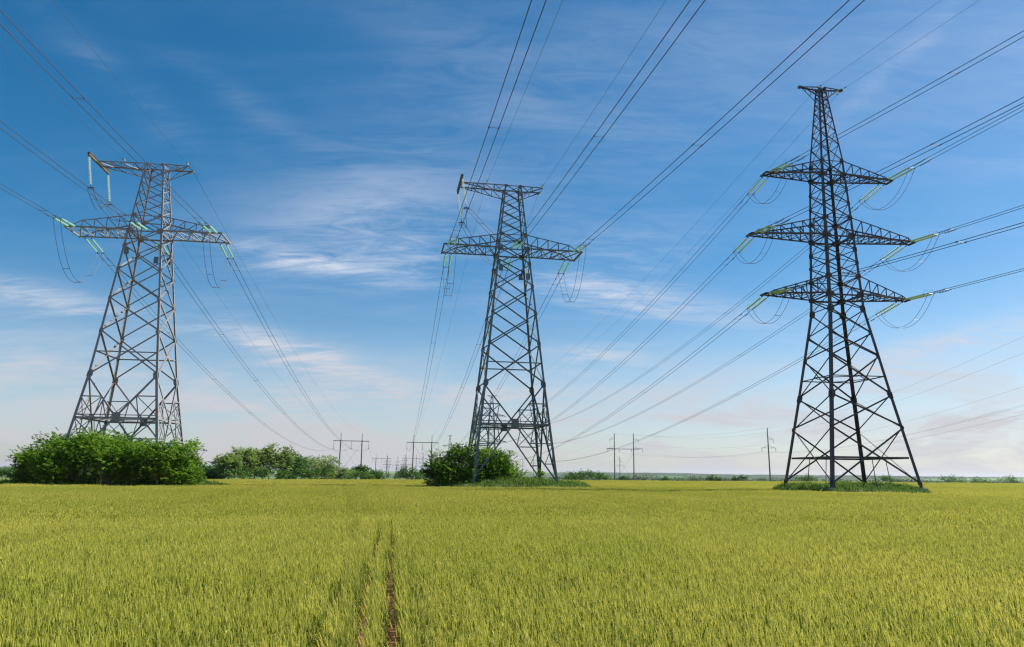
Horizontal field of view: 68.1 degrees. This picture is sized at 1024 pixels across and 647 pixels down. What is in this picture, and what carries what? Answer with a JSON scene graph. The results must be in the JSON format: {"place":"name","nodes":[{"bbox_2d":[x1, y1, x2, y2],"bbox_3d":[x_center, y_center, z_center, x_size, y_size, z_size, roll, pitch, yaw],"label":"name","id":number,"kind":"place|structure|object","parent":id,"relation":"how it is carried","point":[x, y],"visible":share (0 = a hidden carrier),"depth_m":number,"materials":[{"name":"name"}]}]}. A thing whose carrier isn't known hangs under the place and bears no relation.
{"place":"outdoors","nodes":[
{"label":"outdoors","id":0,"kind":"place"},
{"bbox_2d":[0,476,230,485],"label":"rough grass","id":1,"kind":"structure","parent":0,"point":[2,481],"depth_m":74.97,"materials":[{"name":"green plant"}]},
{"bbox_2d":[0,466,1023,646],"bbox_3d":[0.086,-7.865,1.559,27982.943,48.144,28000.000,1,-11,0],"label":"ground","id":2,"kind":"structure","parent":0,"point":[391,633],"depth_m":24.64,"materials":[{"name":"soil"}]},
{"bbox_2d":[0,466,15,477],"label":"bush","id":3,"kind":"object","parent":2,"relation":"on","point":[4,471],"visible":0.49,"depth_m":224.39,"materials":[{"name":"green plant"}]},
{"bbox_2d":[69,429,145,484],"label":"shrub","id":4,"kind":"object","parent":2,"relation":"on","point":[98,454],"visible":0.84,"depth_m":73.44,"materials":[{"name":"green plant"}]},
{"bbox_2d":[129,437,193,485],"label":"shrub","id":5,"kind":"object","parent":2,"relation":"on","point":[159,469],"visible":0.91,"depth_m":73.52,"materials":[{"name":"green plant"}]},
{"bbox_2d":[152,437,206,485],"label":"shrub","id":6,"kind":"object","parent":2,"relation":"on","point":[188,447],"visible":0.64,"depth_m":75.55,"materials":[{"name":"green plant"}]},
{"bbox_2d":[204,468,225,478],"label":"tree","id":7,"kind":"object","parent":2,"relation":"on","point":[212,476],"visible":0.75,"depth_m":167.12,"materials":[{"name":"green plant"}]},
{"bbox_2d":[196,461,235,478],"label":"bush","id":8,"kind":"object","parent":2,"relation":"on","point":[204,467],"visible":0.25,"depth_m":184.74,"materials":[{"name":"green plant"}]},
{"bbox_2d":[208,452,244,475],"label":"tree","id":9,"kind":"object","parent":2,"relation":"on","point":[230,461],"visible":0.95,"depth_m":166.11,"materials":[{"name":"green plant"}]},
{"bbox_2d":[220,469,251,478],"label":"bush","id":10,"kind":"object","parent":2,"relation":"on","point":[230,473],"visible":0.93,"depth_m":161.95,"materials":[{"name":"green plant"}]},
{"bbox_2d":[231,446,259,478],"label":"tree","id":11,"kind":"object","parent":2,"relation":"on","point":[247,455],"visible":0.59,"depth_m":172.69,"materials":[{"name":"green plant"}]},
{"bbox_2d":[234,464,259,478],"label":"bush","id":12,"kind":"object","parent":2,"relation":"on","point":[245,468],"visible":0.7,"depth_m":166.09,"materials":[{"name":"green plant"}]},
{"bbox_2d":[244,448,270,478],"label":"tree","id":13,"kind":"object","parent":2,"relation":"on","point":[260,453],"visible":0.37,"depth_m":175.91,"materials":[{"name":"green plant"}]},
{"bbox_2d":[253,465,273,478],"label":"bush","id":14,"kind":"object","parent":2,"relation":"on","point":[263,473],"visible":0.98,"depth_m":167.72,"materials":[{"name":"green plant"}]},
{"bbox_2d":[253,442,291,478],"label":"tree","id":15,"kind":"object","parent":2,"relation":"on","point":[272,460],"visible":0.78,"depth_m":178.46,"materials":[{"name":"green plant"}]},
{"bbox_2d":[261,470,288,479],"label":"bush","id":16,"kind":"object","parent":2,"relation":"on","point":[279,474],"visible":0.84,"depth_m":172.30,"materials":[{"name":"green plant"}]},
{"bbox_2d":[271,445,299,478],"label":"tree","id":17,"kind":"object","parent":2,"relation":"on","point":[289,454],"visible":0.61,"depth_m":182.02,"materials":[{"name":"green plant"}]},
{"bbox_2d":[278,468,306,479],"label":"bush","id":18,"kind":"object","parent":2,"relation":"on","point":[291,476],"visible":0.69,"depth_m":173.87,"materials":[{"name":"green plant"}]},
{"bbox_2d":[278,451,314,477],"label":"tree","id":19,"kind":"object","parent":2,"relation":"on","point":[300,462],"visible":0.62,"depth_m":185.09,"materials":[{"name":"green plant"}]},
{"bbox_2d":[295,468,316,478],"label":"bush","id":20,"kind":"object","parent":2,"relation":"on","point":[310,474],"visible":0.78,"depth_m":184.39,"materials":[{"name":"green plant"}]},
{"bbox_2d":[296,453,323,478],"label":"tree","id":21,"kind":"object","parent":2,"relation":"on","point":[314,466],"visible":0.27,"depth_m":195.96,"materials":[{"name":"green plant"}]},
{"bbox_2d":[306,454,341,478],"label":"tree","id":22,"kind":"object","parent":2,"relation":"on","point":[330,460],"visible":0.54,"depth_m":201.73,"materials":[{"name":"green plant"}]},
{"bbox_2d":[314,465,334,479],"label":"bush","id":23,"kind":"object","parent":2,"relation":"on","point":[325,475],"visible":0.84,"depth_m":195.98,"materials":[{"name":"green plant"}]},
{"bbox_2d":[323,463,352,478],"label":"tree","id":24,"kind":"object","parent":2,"relation":"on","point":[339,471],"visible":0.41,"depth_m":210.56,"materials":[{"name":"green plant"}]},
{"bbox_2d":[338,468,359,479],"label":"tree","id":25,"kind":"object","parent":2,"relation":"on","point":[345,477],"visible":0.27,"depth_m":226.56,"materials":[{"name":"green plant"}]},
{"bbox_2d":[333,433,368,472],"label":"twin pole frame","id":26,"kind":"object","parent":2,"relation":"on","point":[351,448],"visible":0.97,"depth_m":374.45,"materials":[{"name":"metal"}]},
{"bbox_2d":[348,470,366,478],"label":"bush","id":27,"kind":"object","parent":2,"relation":"on","point":[359,473],"visible":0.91,"depth_m":220.59,"materials":[{"name":"green plant"}]},
{"bbox_2d":[351,464,372,477],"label":"tree","id":28,"kind":"object","parent":2,"relation":"on","point":[364,468],"visible":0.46,"depth_m":235.11,"materials":[{"name":"green plant"}]},
{"bbox_2d":[360,469,387,479],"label":"tree","id":29,"kind":"object","parent":2,"relation":"on","point":[377,477],"visible":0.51,"depth_m":243.28,"materials":[{"name":"green plant"}]},
{"bbox_2d":[372,469,397,478],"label":"bush","id":30,"kind":"object","parent":2,"relation":"on","point":[382,472],"visible":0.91,"depth_m":244.32,"materials":[{"name":"green plant"}]},
{"bbox_2d":[398,465,422,479],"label":"bush","id":31,"kind":"object","parent":2,"relation":"on","point":[404,474],"visible":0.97,"depth_m":254.69,"materials":[{"name":"green plant"}]},
{"bbox_2d":[407,439,438,479],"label":"twin pole frame","id":32,"kind":"object","parent":2,"relation":"on","point":[431,442],"visible":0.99,"depth_m":414.20,"materials":[{"name":"metal"}]},
{"bbox_2d":[476,395,508,450],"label":"lattice pylon","id":33,"kind":"object","parent":2,"relation":"on","point":[493,415],"visible":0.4,"depth_m":436.82,"materials":[{"name":"metal"}]},
{"bbox_2d":[427,476,590,487],"bbox_3d":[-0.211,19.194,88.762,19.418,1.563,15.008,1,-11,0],"label":"mound","id":34,"kind":"object","parent":2,"relation":"on","point":[496,485],"visible":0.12,"depth_m":82.80,"materials":[{"name":"green plant"}]},
{"bbox_2d":[418,460,450,483],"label":"shrub","id":35,"kind":"object","parent":34,"relation":"on","point":[429,473],"visible":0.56,"depth_m":85.78,"materials":[{"name":"green plant"}]},
{"bbox_2d":[421,450,475,485],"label":"shrub","id":36,"kind":"object","parent":34,"relation":"on","point":[446,478],"visible":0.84,"depth_m":85.34,"materials":[{"name":"green plant"}]},
{"bbox_2d":[438,439,504,482],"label":"shrub","id":37,"kind":"object","parent":34,"relation":"on","point":[458,449],"visible":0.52,"depth_m":86.66,"materials":[{"name":"green plant"}]},
{"bbox_2d":[466,445,516,476],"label":"shrub","id":38,"kind":"object","parent":34,"relation":"on","point":[489,450],"visible":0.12,"depth_m":88.89,"materials":[{"name":"green plant"}]},
{"bbox_2d":[471,447,531,479],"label":"shrub","id":39,"kind":"object","parent":34,"relation":"on","point":[507,469],"visible":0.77,"depth_m":86.95,"materials":[{"name":"green plant"}]},
{"bbox_2d":[441,174,585,482],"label":"lattice pylon","id":40,"kind":"object","parent":34,"relation":"on","point":[475,430],"visible":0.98,"depth_m":93.95,"materials":[{"name":"grey metal"}]},
{"bbox_2d":[407,268,448,449],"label":"twin cable","id":41,"kind":"object","parent":40,"relation":"attached to","point":[431,341],"visible":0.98,"depth_m":127.20,"materials":[{"name":"metal"}]},
{"bbox_2d":[443,242,456,295],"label":"jumper loop","id":42,"kind":"object","parent":40,"relation":"hanging from","point":[448,273],"visible":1,"depth_m":90.71,"materials":[{"name":"metal"}]},
{"bbox_2d":[424,271,506,450],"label":"twin cable","id":43,"kind":"object","parent":40,"relation":"attached to","point":[469,364],"visible":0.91,"depth_m":144.16,"materials":[{"name":"metal"}]},
{"bbox_2d":[458,208,522,269],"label":"jumper loop","id":44,"kind":"object","parent":40,"relation":"hanging from","point":[480,224],"visible":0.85,"depth_m":93.28,"materials":[{"name":"metal"}]},
{"bbox_2d":[451,0,546,236],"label":"twin cable","id":45,"kind":"object","parent":40,"relation":"attached to","point":[506,106],"visible":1,"depth_m":50.29,"materials":[{"name":"metal"}]},
{"bbox_2d":[440,275,562,451],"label":"twin cable","id":46,"kind":"object","parent":40,"relation":"attached to","point":[519,348],"visible":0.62,"depth_m":132.53,"materials":[{"name":"metal"}]},
{"bbox_2d":[558,245,586,299],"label":"jumper loop","id":47,"kind":"object","parent":40,"relation":"hanging from","point":[576,276],"visible":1,"depth_m":92.77,"materials":[{"name":"metal"}]},
{"bbox_2d":[544,2,664,183],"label":"earth wire","id":48,"kind":"object","parent":40,"relation":"attached to","point":[607,89],"visible":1,"depth_m":67.18,"materials":[{"name":"metal"}]},
{"bbox_2d":[517,0,704,240],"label":"twin cable","id":49,"kind":"object","parent":40,"relation":"attached to","point":[617,103],"visible":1,"depth_m":49.57,"materials":[{"name":"metal"}]},
{"bbox_2d":[581,0,864,244],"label":"twin cable","id":50,"kind":"object","parent":40,"relation":"attached to","point":[734,106],"visible":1,"depth_m":49.66,"materials":[{"name":"metal"}]},
{"bbox_2d":[0,478,1023,646],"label":"wheat crop","id":51,"kind":"object","parent":2,"relation":"on","point":[238,562],"visible":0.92,"depth_m":12.85,"materials":[{"name":"green plant"}]},
{"bbox_2d":[558,471,585,479],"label":"bush","id":52,"kind":"object","parent":2,"relation":"on","point":[572,477],"visible":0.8,"depth_m":317.62,"materials":[{"name":"green plant"}]},
{"bbox_2d":[567,468,597,479],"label":"bush","id":53,"kind":"object","parent":2,"relation":"on","point":[585,473],"visible":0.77,"depth_m":321.80,"materials":[{"name":"green plant"}]},
{"bbox_2d":[583,471,609,479],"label":"bush","id":54,"kind":"object","parent":2,"relation":"on","point":[599,476],"visible":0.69,"depth_m":327.92,"materials":[{"name":"green plant"}]},
{"bbox_2d":[610,433,642,479],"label":"portal pole","id":55,"kind":"object","parent":2,"relation":"on","point":[628,460],"visible":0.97,"depth_m":354.57,"materials":[{"name":"concrete"}]},
{"bbox_2d":[763,428,775,480],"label":"concrete pole","id":56,"kind":"object","parent":2,"relation":"on","point":[769,455],"visible":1,"depth_m":280.89,"materials":[{"name":"grey concrete"}]},
{"bbox_2d":[520,473,1021,482],"bbox_3d":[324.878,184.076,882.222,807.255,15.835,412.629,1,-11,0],"label":"treeline","id":57,"kind":"object","parent":2,"relation":"on","point":[694,479],"visible":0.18,"depth_m":754.77,"materials":[{"name":"green plant"}]},
{"bbox_2d":[794,473,819,480],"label":"bush","id":58,"kind":"object","parent":2,"relation":"on","point":[811,478],"visible":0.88,"depth_m":391.84,"materials":[{"name":"green plant"}]},
{"bbox_2d":[771,480,931,493],"bbox_3d":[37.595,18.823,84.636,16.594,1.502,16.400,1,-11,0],"label":"mound","id":59,"kind":"object","parent":2,"relation":"on","point":[864,490],"visible":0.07,"depth_m":77.88,"materials":[{"name":"green plant"}]},
{"bbox_2d":[733,85,938,490],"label":"lattice pylon","id":60,"kind":"object","parent":59,"relation":"on","point":[829,292],"visible":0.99,"depth_m":89.56,"materials":[{"name":"metal"}]},
{"bbox_2d":[474,253,733,442],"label":"twin cable","id":61,"kind":"object","parent":60,"relation":"attached to","point":[640,344],"visible":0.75,"depth_m":129.62,"materials":[{"name":"metal"}]},
{"bbox_2d":[513,309,749,460],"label":"twin cable","id":62,"kind":"object","parent":60,"relation":"attached to","point":[658,379],"visible":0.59,"depth_m":121.29,"materials":[{"name":"metal"}]},
{"bbox_2d":[511,195,752,422],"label":"twin cable","id":63,"kind":"object","parent":60,"relation":"attached to","point":[657,295],"visible":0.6,"depth_m":127.96,"materials":[{"name":"metal"}]},
{"bbox_2d":[501,96,809,394],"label":"earth wire","id":64,"kind":"object","parent":60,"relation":"attached to","point":[691,228],"visible":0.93,"depth_m":124.62,"materials":[{"name":"metal"}]},
{"bbox_2d":[523,316,876,461],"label":"twin cable","id":65,"kind":"object","parent":60,"relation":"attached to","point":[738,392],"visible":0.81,"depth_m":129.27,"materials":[{"name":"metal"}]},
{"bbox_2d":[554,202,863,422],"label":"twin cable","id":66,"kind":"object","parent":60,"relation":"attached to","point":[725,312],"visible":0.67,"depth_m":134.74,"materials":[{"name":"metal"}]},
{"bbox_2d":[553,260,885,443],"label":"twin cable","id":67,"kind":"object","parent":60,"relation":"attached to","point":[740,354],"visible":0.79,"depth_m":132.04,"materials":[{"name":"metal"}]},
{"bbox_2d":[747,289,792,323],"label":"jumper loop","id":68,"kind":"object","parent":60,"relation":"hanging from","point":[774,315],"visible":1,"depth_m":86.05,"materials":[{"name":"metal"}]},
{"bbox_2d":[859,169,914,209],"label":"jumper loop","id":69,"kind":"object","parent":60,"relation":"hanging from","point":[892,199],"visible":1,"depth_m":91.03,"materials":[{"name":"metal"}]},
{"bbox_2d":[771,97,1023,224],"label":"twin cable","id":70,"kind":"object","parent":60,"relation":"attached to","point":[906,157],"visible":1,"depth_m":62.14,"materials":[{"name":"metal"}]},
{"bbox_2d":[786,30,1023,162],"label":"twin cable","id":71,"kind":"object","parent":60,"relation":"attached to","point":[909,95],"visible":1,"depth_m":65.70,"materials":[{"name":"metal"}]},
{"bbox_2d":[876,294,933,327],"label":"jumper loop","id":72,"kind":"object","parent":60,"relation":"hanging from","point":[912,320],"visible":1,"depth_m":87.83,"materials":[{"name":"metal"}]},
{"bbox_2d":[787,222,1023,288],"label":"twin cable","id":73,"kind":"object","parent":60,"relation":"attached to","point":[794,287],"visible":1,"depth_m":63.45,"materials":[{"name":"metal"}]},
{"bbox_2d":[909,106,1022,167],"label":"twin cable","id":74,"kind":"object","parent":60,"relation":"attached to","point":[963,138],"visible":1,"depth_m":80.23,"materials":[{"name":"metal"}]},
{"bbox_2d":[928,268,1023,293],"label":"twin cable","id":75,"kind":"object","parent":60,"relation":"attached to","point":[974,281],"visible":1,"depth_m":79.22,"materials":[{"name":"metal"}]},
{"bbox_2d":[935,205,1023,234],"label":"twin cable","id":76,"kind":"object","parent":60,"relation":"attached to","point":[976,220],"visible":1,"depth_m":80.83,"materials":[{"name":"metal"}]},
{"bbox_2d":[870,474,903,481],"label":"bush","id":77,"kind":"object","parent":2,"relation":"on","point":[884,478],"visible":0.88,"depth_m":400.31,"materials":[{"name":"green plant"}]},
{"bbox_2d":[937,473,967,482],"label":"bush","id":78,"kind":"object","parent":2,"relation":"on","point":[954,479],"visible":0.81,"depth_m":411.48,"materials":[{"name":"green plant"}]},
{"bbox_2d":[964,476,1000,482],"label":"bush","id":79,"kind":"object","parent":2,"relation":"on","point":[973,480],"visible":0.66,"depth_m":415.70,"materials":[{"name":"green plant"}]},
{"bbox_2d":[994,474,1022,482],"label":"bush","id":80,"kind":"object","parent":2,"relation":"on","point":[1013,479],"visible":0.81,"depth_m":420.87,"materials":[{"name":"green plant"}]},
{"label":"mound","id":81,"kind":"structure","parent":2,"relation":"on","visible":0},
{"bbox_2d":[6,445,42,482],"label":"shrub","id":82,"kind":"object","parent":81,"relation":"on","point":[22,475],"visible":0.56,"depth_m":74.79,"materials":[{"name":"green plant"}]},
{"bbox_2d":[12,431,64,477],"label":"shrub","id":83,"kind":"object","parent":81,"relation":"on","point":[39,440],"visible":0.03,"depth_m":78.67,"materials":[{"name":"green plant"}]},
{"bbox_2d":[18,431,85,483],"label":"shrub","id":84,"kind":"object","parent":81,"relation":"on","point":[46,467],"visible":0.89,"depth_m":73.16,"materials":[{"name":"green plant"}]},
{"bbox_2d":[35,427,90,479],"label":"shrub","id":85,"kind":"object","parent":81,"relation":"on","point":[62,443],"visible":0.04,"depth_m":80.11,"materials":[{"name":"green plant"}]},
{"bbox_2d":[42,426,117,484],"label":"shrub","id":86,"kind":"object","parent":81,"relation":"on","point":[76,477],"visible":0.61,"depth_m":74.62,"materials":[{"name":"green plant"}]},
{"bbox_2d":[64,431,128,480],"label":"shrub","id":87,"kind":"object","parent":81,"relation":"on","point":[116,434],"visible":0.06,"depth_m":78.11,"materials":[{"name":"green plant"}]},
{"bbox_2d":[92,428,145,478],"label":"shrub","id":88,"kind":"object","parent":81,"relation":"on","point":[126,438],"visible":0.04,"depth_m":81.70,"materials":[{"name":"green plant"}]},
{"bbox_2d":[96,438,169,485],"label":"shrub","id":89,"kind":"object","parent":81,"relation":"on","point":[142,479],"visible":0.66,"depth_m":73.76,"materials":[{"name":"green plant"}]},
{"bbox_2d":[53,152,233,476],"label":"lattice pylon","id":90,"kind":"object","parent":81,"relation":"on","point":[115,417],"visible":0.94,"depth_m":87.98,"materials":[{"name":"metal"}]},
{"bbox_2d":[0,183,59,217],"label":"twin cable","id":91,"kind":"object","parent":90,"relation":"attached to","point":[29,204],"visible":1,"depth_m":76.77,"materials":[{"name":"metal"}]},
{"bbox_2d":[0,121,135,221],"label":"twin cable","id":92,"kind":"object","parent":90,"relation":"attached to","point":[65,170],"visible":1,"depth_m":65.86,"materials":[{"name":"metal"}]},
{"bbox_2d":[53,219,103,282],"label":"jumper loop","id":93,"kind":"object","parent":90,"relation":"hanging from","point":[66,258],"visible":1,"depth_m":84.85,"materials":[{"name":"metal"}]},
{"bbox_2d":[0,10,206,224],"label":"twin cable","id":94,"kind":"object","parent":90,"relation":"attached to","point":[93,108],"visible":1,"depth_m":51.20,"materials":[{"name":"metal"}]},
{"bbox_2d":[52,0,186,162],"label":"earth wire","id":95,"kind":"object","parent":90,"relation":"attached to","point":[115,77],"visible":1,"depth_m":66.07,"materials":[{"name":"metal"}]},
{"bbox_2d":[87,188,167,255],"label":"jumper loop","id":96,"kind":"object","parent":90,"relation":"hanging from","point":[111,214],"visible":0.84,"depth_m":87.76,"materials":[{"name":"metal"}]},
{"bbox_2d":[100,255,329,450],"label":"twin cable","id":97,"kind":"object","parent":90,"relation":"attached to","point":[187,349],"visible":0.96,"depth_m":125.14,"materials":[{"name":"metal"}]},
{"bbox_2d":[202,230,233,287],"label":"jumper loop","id":98,"kind":"object","parent":90,"relation":"hanging from","point":[212,268],"visible":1,"depth_m":86.74,"materials":[{"name":"metal"}]},
{"bbox_2d":[170,261,344,450],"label":"twin cable","id":99,"kind":"object","parent":90,"relation":"attached to","point":[236,352],"visible":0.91,"depth_m":127.86,"materials":[{"name":"metal"}]},
{"bbox_2d":[228,260,366,450],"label":"twin cable","id":100,"kind":"object","parent":90,"relation":"attached to","point":[279,347],"visible":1,"depth_m":125.47,"materials":[{"name":"metal"}]},
{"bbox_2d":[174,455,207,484],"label":"shrub","id":101,"kind":"object","parent":81,"relation":"on","point":[202,474],"visible":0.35,"depth_m":77.59,"materials":[{"name":"green plant"}]},
{"bbox_2d":[0,0,1023,476],"label":"sky","id":102,"kind":"structure","parent":0,"point":[331,143],"materials":[{"name":"blue"}]},
{"bbox_2d":[513,475,718,479],"bbox_3d":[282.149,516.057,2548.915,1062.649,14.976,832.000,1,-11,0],"label":"hill","id":103,"kind":"structure","parent":0,"point":[669,477],"depth_m":2379.93,"materials":[{"name":"green plant"}]},
{"bbox_2d":[553,472,893,478],"bbox_3d":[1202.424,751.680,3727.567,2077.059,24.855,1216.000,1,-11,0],"label":"hill","id":104,"kind":"structure","parent":0,"point":[720,475],"depth_m":3414.94,"materials":[{"name":"green plant"}]},
{"bbox_2d":[822,475,990,477],"bbox_3d":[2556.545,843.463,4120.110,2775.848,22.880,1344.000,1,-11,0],"label":"hill","id":105,"kind":"structure","parent":0,"point":[909,477],"depth_m":3807.87,"materials":[{"name":"green plant"}]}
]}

